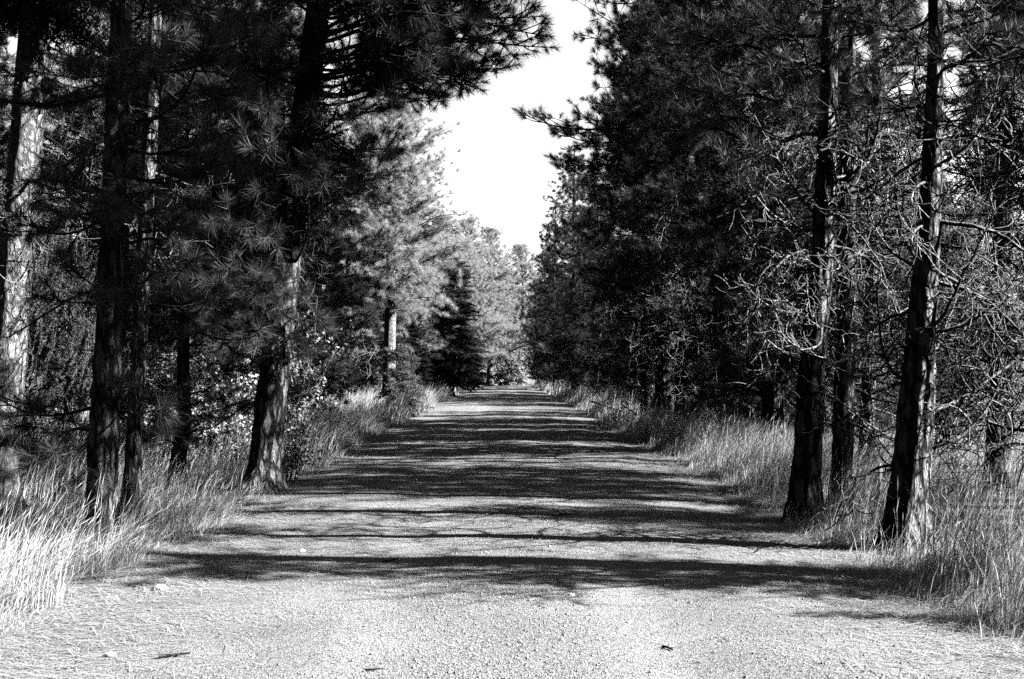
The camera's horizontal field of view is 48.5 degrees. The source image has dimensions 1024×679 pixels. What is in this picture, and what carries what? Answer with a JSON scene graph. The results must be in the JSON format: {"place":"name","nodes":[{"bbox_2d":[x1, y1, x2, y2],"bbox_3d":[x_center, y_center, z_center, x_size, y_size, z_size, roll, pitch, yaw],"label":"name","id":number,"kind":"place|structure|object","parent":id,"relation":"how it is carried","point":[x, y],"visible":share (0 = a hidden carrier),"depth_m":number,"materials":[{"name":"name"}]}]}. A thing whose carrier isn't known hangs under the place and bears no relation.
{"place":"outdoors","nodes":[
{"label":"outdoors","id":0,"kind":"place"},
{"bbox_2d":[0,385,1018,678],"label":"gravel road","id":1,"kind":"structure","parent":0,"point":[484,423],"depth_m":7.87,"materials":[{"name":"gravel"}]},
{"bbox_2d":[104,651,115,656],"bbox_3d":[-2.119,1.662,5.997,0.061,0.036,0.050,-1,-2,34],"label":"stone","id":2,"kind":"object","parent":1,"relation":"on","point":[109,652],"visible":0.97,"depth_m":5.98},
{"bbox_2d":[153,584,166,589],"bbox_3d":[-2.437,1.719,7.870,0.096,0.055,0.073,0,-2,0],"label":"stone","id":3,"kind":"object","parent":1,"relation":"on","point":[160,586],"visible":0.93,"depth_m":7.85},
{"bbox_2d":[158,652,189,657],"bbox_3d":[-1.756,1.637,5.918,0.160,0.023,0.049,0,-2,-16],"label":"stick","id":4,"kind":"object","parent":1,"relation":"on","point":[169,655],"visible":1,"depth_m":5.89,"materials":[{"name":"wood"}]},
{"bbox_2d":[0,373,1023,677],"bbox_3d":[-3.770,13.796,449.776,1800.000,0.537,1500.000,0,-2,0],"label":"ground","id":5,"kind":"structure","parent":0,"point":[366,447],"depth_m":10.76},
{"bbox_2d":[0,112,52,384],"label":"pine tree","id":6,"kind":"object","parent":5,"relation":"on","point":[33,286],"depth_m":39.80,"materials":[{"name":"black plant"}]},
{"bbox_2d":[0,27,62,379],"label":"pine tree","id":7,"kind":"object","parent":5,"relation":"on","point":[2,119],"visible":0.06,"depth_m":29.21,"materials":[{"name":"black plant"}]},
{"bbox_2d":[0,31,62,368],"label":"pine tree","id":8,"kind":"object","parent":5,"relation":"on","point":[10,69],"visible":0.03,"depth_m":31.52,"materials":[{"name":"black plant"}]},
{"bbox_2d":[0,60,92,437],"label":"pine tree","id":9,"kind":"object","parent":5,"relation":"on","point":[2,130],"visible":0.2,"depth_m":20.67,"materials":[{"name":"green plant"}]},
{"bbox_2d":[22,310,82,446],"bbox_3d":[-8.235,0.833,18.233,2.384,2.661,2.483,1,-2,-31],"label":"leafy bush","id":10,"kind":"object","parent":5,"relation":"on","point":[40,358],"visible":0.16,"depth_m":18.75,"materials":[{"name":"black plant"}]},
{"bbox_2d":[28,154,77,386],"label":"pine tree","id":11,"kind":"object","parent":5,"relation":"on","point":[40,328],"visible":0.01,"depth_m":54.20,"materials":[{"name":"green plant"}]},
{"bbox_2d":[0,508,118,614],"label":"grass tussock","id":12,"kind":"object","parent":5,"relation":"on","point":[41,578],"depth_m":7.34,"materials":[{"name":"plant"}]},
{"bbox_2d":[25,190,95,421],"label":"pine tree","id":13,"kind":"object","parent":5,"relation":"on","point":[68,382],"visible":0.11,"depth_m":33.13,"materials":[{"name":"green plant"}]},
{"bbox_2d":[49,258,93,406],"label":"pine tree","id":14,"kind":"object","parent":5,"relation":"on","point":[72,363],"visible":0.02,"depth_m":44.38,"materials":[{"name":"black plant"}]},
{"bbox_2d":[64,241,93,404],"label":"pine tree","id":15,"kind":"object","parent":5,"relation":"on","point":[80,365],"visible":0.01,"depth_m":40.16,"materials":[{"name":"black plant"}]},
{"bbox_2d":[45,14,179,419],"bbox_3d":[-12.689,-5.249,36.538,6.299,16.683,6.223,0,-2,-12],"label":"pine tree","id":16,"kind":"object","parent":5,"relation":"on","point":[98,226],"depth_m":36.02,"materials":[{"name":"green plant"}]},
{"bbox_2d":[70,506,174,570],"bbox_3d":[-3.004,1.535,8.805,0.930,0.515,0.838,1,-2,-35],"label":"grass tussock","id":17,"kind":"object","parent":5,"relation":"on","point":[122,547],"depth_m":8.80,"materials":[{"name":"plant"}]},
{"bbox_2d":[0,0,250,511],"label":"pine tree","id":18,"kind":"object","parent":5,"relation":"on","point":[30,23],"visible":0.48,"depth_m":13.11,"materials":[{"name":"grey plant"}]},
{"bbox_2d":[0,7,283,448],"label":"pine tree","id":19,"kind":"object","parent":5,"relation":"on","point":[127,268],"visible":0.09,"depth_m":22.58,"materials":[{"name":"black plant"}]},
{"bbox_2d":[77,322,206,458],"bbox_3d":[-5.640,0.924,17.511,1.746,2.467,2.667,1,-2,-31],"label":"leafy bush","id":20,"kind":"object","parent":5,"relation":"on","point":[156,373],"visible":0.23,"depth_m":17.52,"materials":[{"name":"grey plant"}]},
{"bbox_2d":[0,0,297,550],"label":"pine tree","id":21,"kind":"object","parent":5,"relation":"on","point":[124,67],"visible":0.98,"depth_m":9.68,"materials":[{"name":"black plant"}]},
{"bbox_2d":[44,0,253,522],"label":"pine tree","id":22,"kind":"object","parent":5,"relation":"on","point":[134,441],"visible":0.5,"depth_m":11.98,"materials":[{"name":"black plant"}]},
{"bbox_2d":[127,206,230,426],"bbox_3d":[-8.560,-1.301,29.650,3.155,7.992,3.587,-1,-2,41],"label":"pine tree","id":23,"kind":"object","parent":5,"relation":"on","point":[159,384],"depth_m":29.35,"materials":[{"name":"black plant"}]},
{"bbox_2d":[120,70,264,497],"bbox_3d":[-4.006,-0.595,14.559,2.257,5.750,2.586,1,-2,-42],"label":"young pine","id":24,"kind":"object","parent":5,"relation":"on","point":[181,375],"visible":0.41,"depth_m":14.44,"materials":[{"name":"black plant"}]},
{"bbox_2d":[83,1,322,433],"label":"pine tree","id":25,"kind":"object","parent":5,"relation":"on","point":[175,256],"depth_m":27.06,"materials":[{"name":"black plant"}]},
{"bbox_2d":[57,0,351,471],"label":"pine tree","id":26,"kind":"object","parent":5,"relation":"on","point":[213,194],"visible":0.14,"depth_m":18.24,"materials":[{"name":"black plant"}]},
{"bbox_2d":[0,383,462,644],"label":"tall grass","id":27,"kind":"structure","parent":5,"relation":"on","point":[337,440],"depth_m":12.65,"materials":[{"name":"plant"}]},
{"bbox_2d":[167,354,307,479],"bbox_3d":[-4.124,1.169,16.902,1.865,1.935,2.130,0,-2,0],"label":"leafy bush","id":28,"kind":"object","parent":5,"relation":"on","point":[241,427],"visible":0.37,"depth_m":16.60,"materials":[{"name":"grey plant"}]},
{"bbox_2d":[174,0,382,427],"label":"pine tree","id":29,"kind":"object","parent":5,"relation":"on","point":[341,295],"visible":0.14,"depth_m":22.42,"materials":[{"name":"black plant"}]},
{"bbox_2d":[190,0,393,434],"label":"pine tree","id":30,"kind":"object","parent":5,"relation":"on","point":[368,279],"visible":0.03,"depth_m":26.40,"materials":[{"name":"black plant"}]},
{"bbox_2d":[282,405,321,481],"bbox_3d":[-3.085,1.466,15.616,1.036,1.106,1.000,0,-2,0],"label":"leafy bush","id":31,"kind":"object","parent":5,"relation":"on","point":[295,450],"visible":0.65,"depth_m":15.55,"materials":[{"name":"grey plant"}]},
{"bbox_2d":[284,298,360,459],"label":"leafy sapling","id":32,"kind":"object","parent":5,"relation":"on","point":[308,389],"visible":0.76,"depth_m":17.49,"materials":[{"name":"plant"}]},
{"bbox_2d":[313,123,353,390],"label":"pine tree","id":33,"kind":"object","parent":5,"relation":"on","point":[318,242],"visible":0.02,"depth_m":65.55,"materials":[{"name":"black plant"}]},
{"bbox_2d":[290,109,383,416],"bbox_3d":[-5.693,-2.191,31.609,3.905,10.316,4.252,0,-2,9],"label":"pine tree","id":34,"kind":"object","parent":5,"relation":"on","point":[339,396],"visible":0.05,"depth_m":31.54,"materials":[{"name":"black plant"}]},
{"bbox_2d":[318,206,366,396],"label":"pine tree","id":35,"kind":"object","parent":5,"relation":"on","point":[355,386],"visible":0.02,"depth_m":61.30,"materials":[{"name":"black plant"}]},
{"bbox_2d":[125,0,565,493],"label":"pine tree","id":36,"kind":"object","parent":5,"relation":"on","point":[388,59],"visible":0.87,"depth_m":14.16,"materials":[{"name":"black plant"}]},
{"bbox_2d":[346,309,382,393],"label":"young pine","id":37,"kind":"object","parent":5,"relation":"on","point":[372,372],"visible":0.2,"depth_m":57.33,"materials":[{"name":"black plant"}]},
{"bbox_2d":[347,318,382,388],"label":"pine tree","id":38,"kind":"object","parent":5,"relation":"on","point":[368,370],"visible":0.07,"depth_m":68.75,"materials":[{"name":"black plant"}]},
{"bbox_2d":[335,162,450,391],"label":"pine tree","id":39,"kind":"object","parent":5,"relation":"on","point":[401,324],"visible":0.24,"depth_m":55.05,"materials":[{"name":"grey plant"}]},
{"bbox_2d":[373,344,427,417],"bbox_3d":[-3.774,1.578,36.967,2.056,2.920,2.024,1,-2,-29],"label":"fir seedling","id":40,"kind":"object","parent":5,"relation":"on","point":[398,390],"visible":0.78,"depth_m":36.76,"materials":[{"name":"plant"}]},
{"bbox_2d":[314,64,493,402],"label":"pine tree","id":41,"kind":"object","parent":5,"relation":"on","point":[417,254],"visible":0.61,"depth_m":44.02,"materials":[{"name":"grey plant"}]},
{"bbox_2d":[392,354,433,412],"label":"fir seedling","id":42,"kind":"object","parent":5,"relation":"on","point":[414,360],"visible":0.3,"depth_m":40.87,"materials":[{"name":"plant"}]},
{"bbox_2d":[395,308,446,399],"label":"fir tree","id":43,"kind":"object","parent":5,"relation":"on","point":[421,371],"visible":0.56,"depth_m":53.71,"materials":[{"name":"black plant"}]},
{"bbox_2d":[414,384,451,413],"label":"grass tussock","id":44,"kind":"object","parent":5,"relation":"on","point":[429,404],"depth_m":39.85,"materials":[{"name":"plant"}]},
{"bbox_2d":[398,211,491,388],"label":"pine tree","id":45,"kind":"object","parent":5,"relation":"on","point":[474,324],"visible":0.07,"depth_m":77.67,"materials":[{"name":"grey plant"}]},
{"bbox_2d":[417,228,498,395],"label":"fir tree","id":46,"kind":"object","parent":5,"relation":"on","point":[458,354],"visible":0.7,"depth_m":65.51,"materials":[{"name":"black plant"}]},
{"bbox_2d":[454,283,488,387],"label":"pine tree","id":47,"kind":"object","parent":5,"relation":"on","point":[476,330],"visible":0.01,"depth_m":89.47,"materials":[{"name":"grey plant"}]},
{"bbox_2d":[433,214,517,388],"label":"pine tree","id":48,"kind":"object","parent":5,"relation":"on","point":[483,302],"visible":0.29,"depth_m":91.41,"materials":[{"name":"grey plant"}]},
{"bbox_2d":[477,361,501,381],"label":"leafy bush","id":49,"kind":"object","parent":5,"relation":"on","point":[484,379],"visible":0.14,"depth_m":116.36,"materials":[{"name":"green plant"}]},
{"bbox_2d":[468,224,532,385],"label":"pine tree","id":50,"kind":"object","parent":5,"relation":"on","point":[490,237],"visible":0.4,"depth_m":107.77,"materials":[{"name":"grey plant"}]},
{"bbox_2d":[493,272,527,385],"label":"fir tree","id":51,"kind":"object","parent":5,"relation":"on","point":[498,376],"visible":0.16,"depth_m":122.20,"materials":[{"name":"grey plant"}]},
{"bbox_2d":[0,448,1023,678],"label":"pine straw","id":52,"kind":"object","parent":5,"relation":"on","point":[59,618],"visible":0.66,"depth_m":7.49,"materials":[{"name":"plant"}]},
{"bbox_2d":[496,344,532,385],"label":"leafy bush","id":53,"kind":"object","parent":5,"relation":"on","point":[516,372],"visible":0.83,"depth_m":118.55,"materials":[{"name":"grey plant"}]},
{"bbox_2d":[498,242,542,385],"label":"pine tree","id":54,"kind":"object","parent":5,"relation":"on","point":[527,265],"visible":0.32,"depth_m":125.33,"materials":[{"name":"grey plant"}]},
{"bbox_2d":[515,338,536,381],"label":"leafy bush","id":55,"kind":"object","parent":5,"relation":"on","point":[530,365],"visible":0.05,"depth_m":121.80,"materials":[{"name":"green plant"}]},
{"bbox_2d":[516,243,560,389],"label":"pine tree","id":56,"kind":"object","parent":5,"relation":"on","point":[526,341],"visible":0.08,"depth_m":86.86,"materials":[{"name":"grey plant"}]},
{"bbox_2d":[524,290,558,387],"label":"pine tree","id":57,"kind":"object","parent":5,"relation":"on","point":[535,378],"visible":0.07,"depth_m":95.84,"materials":[{"name":"black plant"}]},
{"bbox_2d":[515,197,568,389],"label":"pine tree","id":58,"kind":"object","parent":5,"relation":"on","point":[533,339],"visible":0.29,"depth_m":78.79,"materials":[{"name":"grey plant"}]},
{"bbox_2d":[538,211,584,394],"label":"pine tree","id":59,"kind":"object","parent":5,"relation":"on","point":[555,377],"visible":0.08,"depth_m":68.84,"materials":[{"name":"black plant"}]},
{"bbox_2d":[521,144,604,392],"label":"pine tree","id":60,"kind":"object","parent":5,"relation":"on","point":[550,268],"visible":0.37,"depth_m":60.31,"materials":[{"name":"grey plant"}]},
{"bbox_2d":[541,233,584,389],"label":"pine tree","id":61,"kind":"object","parent":5,"relation":"on","point":[566,256],"visible":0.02,"depth_m":74.24,"materials":[{"name":"black plant"}]},
{"bbox_2d":[543,237,606,396],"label":"pine tree","id":62,"kind":"object","parent":5,"relation":"on","point":[566,342],"visible":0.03,"depth_m":64.54,"materials":[{"name":"black plant"}]},
{"bbox_2d":[551,184,620,397],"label":"pine tree","id":63,"kind":"object","parent":5,"relation":"on","point":[574,245],"visible":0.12,"depth_m":56.76,"materials":[{"name":"black plant"}]},
{"bbox_2d":[551,178,625,393],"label":"pine tree","id":64,"kind":"object","parent":5,"relation":"on","point":[583,376],"visible":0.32,"depth_m":53.29,"materials":[{"name":"black plant"}]},
{"bbox_2d":[584,294,618,399],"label":"young pine","id":65,"kind":"object","parent":5,"relation":"on","point":[598,339],"visible":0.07,"depth_m":48.78,"materials":[{"name":"black plant"}]},
{"bbox_2d":[588,291,618,395],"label":"young pine","id":66,"kind":"object","parent":5,"relation":"on","point":[602,350],"visible":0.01,"depth_m":50.27,"materials":[{"name":"black plant"}]},
{"bbox_2d":[536,0,676,418],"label":"pine tree","id":67,"kind":"object","parent":5,"relation":"on","point":[624,374],"visible":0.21,"depth_m":32.70,"materials":[{"name":"black plant"}]},
{"bbox_2d":[580,388,634,425],"bbox_3d":[2.611,1.850,31.245,1.518,1.174,1.556,1,-2,-29],"label":"grass tussock","id":68,"kind":"object","parent":5,"relation":"on","point":[606,418],"depth_m":30.88,"materials":[{"name":"plant"}]},
{"bbox_2d":[590,401,638,415],"bbox_3d":[2.828,1.867,30.399,1.480,0.476,0.418,0,-2,0],"label":"stick","id":69,"kind":"object","parent":68,"relation":"on","point":[624,405],"visible":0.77,"depth_m":30.30,"materials":[{"name":"grey wood"}]},
{"bbox_2d":[598,338,617,400],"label":"young pine","id":70,"kind":"object","parent":5,"relation":"on","point":[609,388],"visible":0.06,"depth_m":45.11,"materials":[{"name":"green plant"}]},
{"bbox_2d":[609,362,635,402],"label":"young pine","id":71,"kind":"object","parent":5,"relation":"on","point":[613,393],"visible":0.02,"depth_m":42.79,"materials":[{"name":"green plant"}]},
{"bbox_2d":[596,310,655,404],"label":"young pine","id":72,"kind":"object","parent":5,"relation":"on","point":[622,392],"visible":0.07,"depth_m":39.51,"materials":[{"name":"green plant"}]},
{"bbox_2d":[605,318,674,411],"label":"young pine","id":73,"kind":"object","parent":5,"relation":"on","point":[632,391],"visible":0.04,"depth_m":36.19,"materials":[{"name":"black plant"}]},
{"bbox_2d":[631,410,658,443],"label":"grass tussock","id":74,"kind":"object","parent":5,"relation":"on","point":[639,437],"depth_m":24.25,"materials":[{"name":"plant"}]},
{"bbox_2d":[508,0,802,439],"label":"pine tree","id":75,"kind":"object","parent":5,"relation":"on","point":[681,304],"visible":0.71,"depth_m":23.85,"materials":[{"name":"black plant"}]},
{"bbox_2d":[565,0,778,428],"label":"pine tree","id":76,"kind":"object","parent":5,"relation":"on","point":[660,396],"visible":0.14,"depth_m":29.44,"materials":[{"name":"black plant"}]},
{"bbox_2d":[621,393,732,449],"bbox_3d":[3.149,1.578,21.569,2.093,1.182,1.937,0,-2,0],"label":"grass tussock","id":77,"kind":"object","parent":5,"relation":"on","point":[666,432],"depth_m":21.51,"materials":[{"name":"plant"}]},
{"bbox_2d":[578,0,783,424],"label":"pine tree","id":78,"kind":"object","parent":5,"relation":"on","point":[617,247],"visible":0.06,"depth_m":28.81,"materials":[{"name":"black plant"}]},
{"bbox_2d":[704,336,755,422],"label":"young pine","id":79,"kind":"object","parent":5,"relation":"on","point":[724,398],"visible":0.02,"depth_m":28.54,"materials":[{"name":"black plant"}]},
{"bbox_2d":[707,211,795,425],"bbox_3d":[5.986,-0.863,26.680,2.725,6.902,3.098,-1,-2,28],"label":"young pine","id":80,"kind":"object","parent":5,"relation":"on","point":[740,400],"visible":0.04,"depth_m":26.31,"materials":[{"name":"black plant"}]},
{"bbox_2d":[729,284,798,437],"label":"young pine","id":81,"kind":"object","parent":5,"relation":"on","point":[756,398],"visible":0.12,"depth_m":23.65,"materials":[{"name":"black plant"}]},
{"bbox_2d":[634,0,902,456],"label":"pine tree","id":82,"kind":"object","parent":5,"relation":"on","point":[770,394],"visible":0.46,"depth_m":20.18,"materials":[{"name":"black plant"}]},
{"bbox_2d":[662,1,884,426],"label":"pine tree","id":83,"kind":"object","parent":5,"relation":"on","point":[724,326],"visible":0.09,"depth_m":25.18,"materials":[{"name":"black plant"}]},
{"bbox_2d":[528,379,1023,672],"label":"tall grass","id":84,"kind":"structure","parent":5,"relation":"on","point":[750,454],"depth_m":11.58,"materials":[{"name":"plant"}]},
{"bbox_2d":[630,0,962,526],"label":"pine tree","id":85,"kind":"object","parent":5,"relation":"on","point":[809,424],"visible":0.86,"depth_m":11.23,"materials":[{"name":"black plant"}]},
{"bbox_2d":[779,130,908,443],"bbox_3d":[6.141,-1.157,21.492,2.876,7.285,3.270,0,-2,12],"label":"young pine","id":86,"kind":"object","parent":5,"relation":"on","point":[792,417],"visible":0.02,"depth_m":21.36,"materials":[{"name":"black plant"}]},
{"bbox_2d":[729,0,966,515],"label":"pine tree","id":87,"kind":"object","parent":5,"relation":"on","point":[846,415],"visible":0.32,"depth_m":12.65,"materials":[{"name":"black plant"}]},
{"bbox_2d":[793,73,936,445],"bbox_3d":[7.359,-1.631,24.226,3.330,8.436,3.786,0,-2,4],"label":"young pine","id":88,"kind":"object","parent":5,"relation":"on","point":[882,404],"visible":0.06,"depth_m":23.61,"materials":[{"name":"black plant"}]},
{"bbox_2d":[709,0,1021,478],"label":"dead limbed pine","id":89,"kind":"object","parent":5,"relation":"on","point":[871,416],"visible":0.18,"depth_m":17.45,"materials":[{"name":"grey plant"}]},
{"bbox_2d":[878,463,882,513],"bbox_3d":[3.819,1.708,11.784,0.034,0.860,0.021,-1,0,-18],"label":"fence stake","id":90,"kind":"object","parent":5,"relation":"on","point":[880,475],"visible":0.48,"depth_m":11.77,"materials":[{"name":"wood"}]},
{"bbox_2d":[796,0,1023,561],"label":"pine tree","id":91,"kind":"object","parent":5,"relation":"on","point":[910,465],"visible":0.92,"depth_m":9.60,"materials":[{"name":"black plant"}]},
{"bbox_2d":[806,0,1023,488],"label":"dead limbed pine","id":92,"kind":"object","parent":5,"relation":"on","point":[1000,418],"visible":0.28,"depth_m":15.56,"materials":[{"name":"grey plant"}]},
{"bbox_2d":[881,155,964,411],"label":"pine tree","id":93,"kind":"object","parent":5,"relation":"on","point":[912,270],"visible":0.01,"depth_m":40.30,"materials":[{"name":"grey plant"}]},
{"bbox_2d":[879,86,988,440],"bbox_3d":[9.495,-1.611,25.588,3.330,8.436,3.786,1,-2,-44],"label":"young pine","id":94,"kind":"object","parent":5,"relation":"on","point":[951,232],"visible":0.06,"depth_m":25.35,"materials":[{"name":"grey plant"}]},
{"bbox_2d":[854,445,1023,597],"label":"grass tussock","id":95,"kind":"object","parent":5,"relation":"on","point":[980,547],"depth_m":8.03,"materials":[{"name":"plant"}]},
{"bbox_2d":[857,0,1023,464],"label":"dead limbed pine","id":96,"kind":"object","parent":5,"relation":"on","point":[1009,357],"visible":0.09,"depth_m":19.56,"materials":[{"name":"grey plant"}]},
{"bbox_2d":[903,174,981,354],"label":"pine tree","id":97,"kind":"object","parent":5,"relation":"on","point":[951,230],"visible":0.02,"depth_m":59.41,"materials":[{"name":"grey plant"}]},
{"bbox_2d":[865,0,1023,508],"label":"dead limbed pine","id":98,"kind":"object","parent":5,"relation":"on","point":[1007,180],"visible":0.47,"depth_m":13.82,"materials":[{"name":"grey plant"}]},
{"bbox_2d":[878,470,1023,637],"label":"grass tussock","id":99,"kind":"object","parent":5,"relation":"on","point":[1014,592],"depth_m":6.79,"materials":[{"name":"plant"}]},
{"bbox_2d":[883,0,1023,225],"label":"pine tree","id":100,"kind":"object","parent":5,"relation":"on","point":[1003,144],"visible":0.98,"depth_m":8.48,"materials":[{"name":"grey plant"}]},
{"bbox_2d":[960,482,963,540],"bbox_3d":[4.307,1.745,10.888,0.035,0.760,0.021,0,0,-18],"label":"fence stake","id":101,"kind":"object","parent":5,"relation":"on","point":[962,512],"visible":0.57,"depth_m":10.88,"materials":[{"name":"wood"}]},
{"bbox_2d":[936,337,1023,424],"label":"leafy bush","id":102,"kind":"object","parent":5,"relation":"on","point":[970,367],"visible":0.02,"depth_m":27.87,"materials":[{"name":"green plant"}]},
{"bbox_2d":[939,131,1023,404],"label":"pine tree","id":103,"kind":"object","parent":5,"relation":"on","point":[1019,291],"visible":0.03,"depth_m":36.95,"materials":[{"name":"grey plant"}]},
{"bbox_2d":[976,344,1023,417],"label":"leafy bush","id":104,"kind":"object","parent":5,"relation":"on","point":[1020,379],"visible":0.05,"depth_m":27.57,"materials":[{"name":"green plant"}]},
{"bbox_2d":[1014,168,1023,349],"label":"pine tree","id":105,"kind":"object","parent":5,"relation":"on","point":[1019,282],"visible":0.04,"depth_m":54.57,"materials":[{"name":"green plant"}]},
{"bbox_2d":[0,0,1023,371],"label":"sky","id":106,"kind":"structure","parent":0,"point":[502,180],"materials":[{"name":"white"}]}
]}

